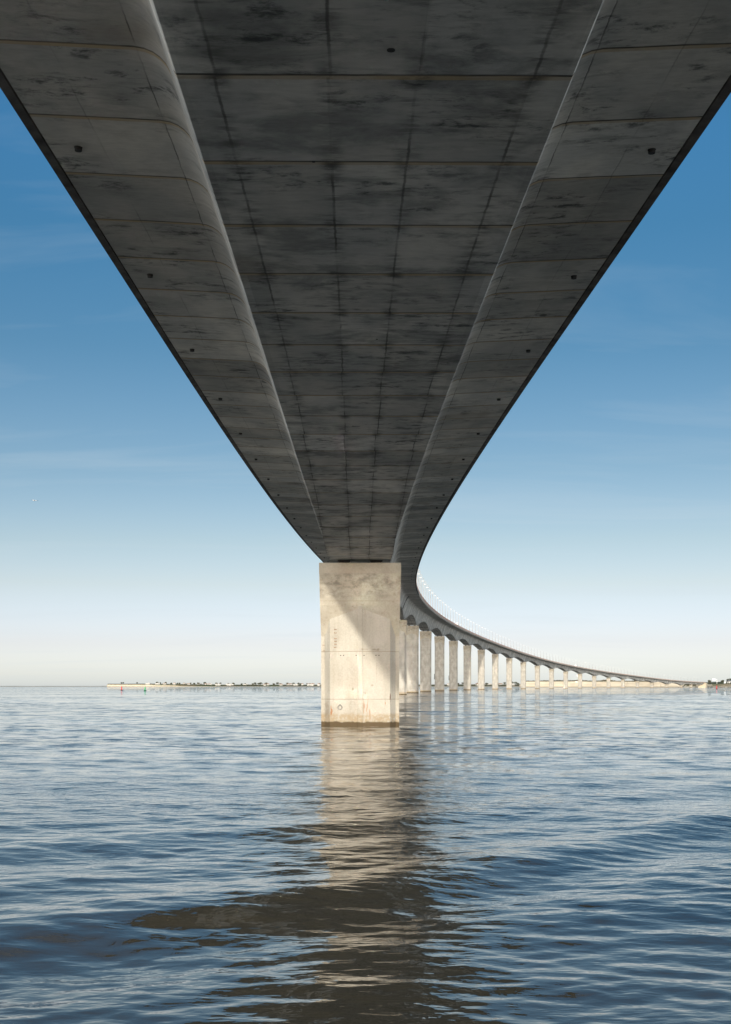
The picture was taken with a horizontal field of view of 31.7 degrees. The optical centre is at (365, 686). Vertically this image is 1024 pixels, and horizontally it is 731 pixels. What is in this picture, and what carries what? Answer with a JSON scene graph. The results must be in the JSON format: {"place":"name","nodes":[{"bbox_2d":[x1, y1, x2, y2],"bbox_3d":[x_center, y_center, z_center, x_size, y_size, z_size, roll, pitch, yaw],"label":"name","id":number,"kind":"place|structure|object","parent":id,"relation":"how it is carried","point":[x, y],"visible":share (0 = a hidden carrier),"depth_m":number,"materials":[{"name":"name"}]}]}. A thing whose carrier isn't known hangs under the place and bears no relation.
{"place":"outdoors","nodes":[
{"label":"outdoors","id":0,"kind":"place"},
{"bbox_2d":[0,686,106,686],"bbox_3d":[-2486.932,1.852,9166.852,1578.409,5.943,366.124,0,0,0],"label":"skyline land","id":1,"kind":"structure","parent":0,"point":[53,686],"depth_m":8999.49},
{"bbox_2d":[107,684,518,686],"bbox_3d":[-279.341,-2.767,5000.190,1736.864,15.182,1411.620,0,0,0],"label":"shore","id":2,"kind":"structure","parent":0,"point":[190,685],"depth_m":4941.27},
{"bbox_2d":[163,680,647,685],"bbox_3d":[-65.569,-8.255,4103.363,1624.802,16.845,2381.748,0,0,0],"label":"scrub","id":3,"kind":"object","parent":2,"relation":"on","point":[473,684],"visible":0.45,"depth_m":3319.06,"materials":[{"name":"green plant"}]},
{"bbox_2d":[0,687,730,1023],"bbox_3d":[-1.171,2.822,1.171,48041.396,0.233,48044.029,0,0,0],"label":"sea","id":4,"kind":"structure","parent":0,"point":[282,855],"depth_m":21.21,"materials":[{"name":"liquid"}]},
{"bbox_2d":[319,560,400,725],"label":"bridge pier","id":5,"kind":"structure","parent":4,"relation":"in","point":[360,612],"depth_m":90.69,"materials":[{"name":"concrete"}]},
{"bbox_2d":[0,0,730,608],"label":"bridge deck","id":6,"kind":"structure","parent":5,"relation":"on","point":[362,254],"depth_m":28.02,"materials":[{"name":"concrete"}]},
{"bbox_2d":[399,619,406,694],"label":"bridge pier","id":7,"kind":"structure","parent":4,"relation":"in","point":[403,657],"depth_m":420.42,"materials":[{"name":"concrete"}]},
{"bbox_2d":[400,591,457,635],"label":"bridge deck","id":8,"kind":"structure","parent":7,"relation":"on","point":[421,612],"depth_m":548.90,"materials":[{"name":"concrete"}]},
{"bbox_2d":[407,625,418,692],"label":"bridge pier","id":9,"kind":"structure","parent":4,"relation":"in","point":[412,659],"depth_m":530.07,"materials":[{"name":"concrete"}]},
{"bbox_2d":[420,631,431,691],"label":"bridge pier","id":10,"kind":"structure","parent":4,"relation":"in","point":[425,660],"depth_m":639.56,"materials":[{"name":"concrete"}]},
{"bbox_2d":[434,636,444,690],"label":"bridge pier","id":11,"kind":"structure","parent":4,"relation":"in","point":[439,641],"depth_m":748.83,"materials":[{"name":"concrete"}]},
{"bbox_2d":[449,641,457,689],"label":"bridge pier","id":12,"kind":"structure","parent":4,"relation":"in","point":[453,665],"depth_m":857.74,"materials":[{"name":"concrete"}]},
{"bbox_2d":[445,625,507,653],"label":"bridge deck","id":13,"kind":"structure","parent":12,"relation":"on","point":[463,636],"depth_m":976.91,"materials":[{"name":"concrete"}]},
{"bbox_2d":[463,645,470,689],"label":"bridge pier","id":14,"kind":"structure","parent":4,"relation":"in","point":[467,666],"depth_m":966.29,"materials":[{"name":"concrete"}]},
{"bbox_2d":[478,650,484,689],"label":"bridge pier","id":15,"kind":"structure","parent":4,"relation":"in","point":[481,669],"depth_m":1074.43,"materials":[{"name":"concrete"}]},
{"bbox_2d":[492,654,498,688],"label":"bridge pier","id":16,"kind":"structure","parent":4,"relation":"in","point":[495,657],"depth_m":1181.91,"materials":[{"name":"concrete"}]},
{"bbox_2d":[506,658,511,688],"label":"bridge pier","id":17,"kind":"structure","parent":4,"relation":"in","point":[508,673],"depth_m":1289.20,"materials":[{"name":"concrete"}]},
{"bbox_2d":[500,647,562,668],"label":"bridge deck","id":18,"kind":"structure","parent":17,"relation":"on","point":[509,652],"depth_m":1410.01,"materials":[{"name":"concrete"}]},
{"bbox_2d":[520,662,525,688],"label":"bridge pier","id":19,"kind":"structure","parent":4,"relation":"in","point":[523,674],"depth_m":1395.88,"materials":[{"name":"concrete"}]},
{"bbox_2d":[535,665,539,688],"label":"bridge pier","id":20,"kind":"structure","parent":4,"relation":"in","point":[537,677],"depth_m":1501.79,"materials":[{"name":"concrete"}]},
{"bbox_2d":[549,669,553,687],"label":"bridge pier","id":21,"kind":"structure","parent":4,"relation":"in","point":[551,678],"depth_m":1607.05,"materials":[{"name":"concrete"}]},
{"bbox_2d":[563,671,567,687],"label":"bridge pier","id":22,"kind":"structure","parent":4,"relation":"in","point":[565,679],"depth_m":1711.64,"materials":[{"name":"concrete"}]},
{"bbox_2d":[578,674,581,687],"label":"bridge pier","id":23,"kind":"structure","parent":4,"relation":"in","point":[579,680],"depth_m":1815.39,"materials":[{"name":"concrete"}]},
{"bbox_2d":[558,664,617,677],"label":"bridge deck","id":24,"kind":"structure","parent":23,"relation":"on","point":[577,669],"depth_m":1833.57,"materials":[{"name":"concrete"}]},
{"bbox_2d":[592,676,595,687],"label":"bridge pier","id":25,"kind":"structure","parent":4,"relation":"in","point":[593,681],"depth_m":1918.42,"materials":[{"name":"concrete"}]},
{"bbox_2d":[606,677,610,687],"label":"bridge pier","id":26,"kind":"structure","parent":4,"relation":"in","point":[608,681],"depth_m":2020.71,"materials":[{"name":"concrete"}]},
{"bbox_2d":[621,679,624,687],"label":"bridge pier","id":27,"kind":"structure","parent":4,"relation":"in","point":[622,683],"depth_m":2122.12,"materials":[{"name":"concrete"}]},
{"bbox_2d":[615,673,705,684],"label":"bridge deck","id":28,"kind":"structure","parent":27,"relation":"on","point":[637,678],"depth_m":2323.43,"materials":[{"name":"concrete"}]},
{"bbox_2d":[0,88,730,685],"label":"sky","id":29,"kind":"structure","parent":0,"point":[592,526],"materials":[{"name":"blue"}]},
{"bbox_2d":[519,681,685,686],"bbox_3d":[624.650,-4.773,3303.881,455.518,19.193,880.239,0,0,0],"label":"chalk headland","id":30,"kind":"structure","parent":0,"point":[589,684],"depth_m":3125.13,"materials":[{"name":"beige stone"}]},
{"bbox_2d":[683,682,730,687],"bbox_3d":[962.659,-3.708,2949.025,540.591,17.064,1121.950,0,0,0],"label":"island bank","id":31,"kind":"structure","parent":0,"point":[713,684],"depth_m":2700.94,"materials":[{"name":"grey stone"}]}
]}

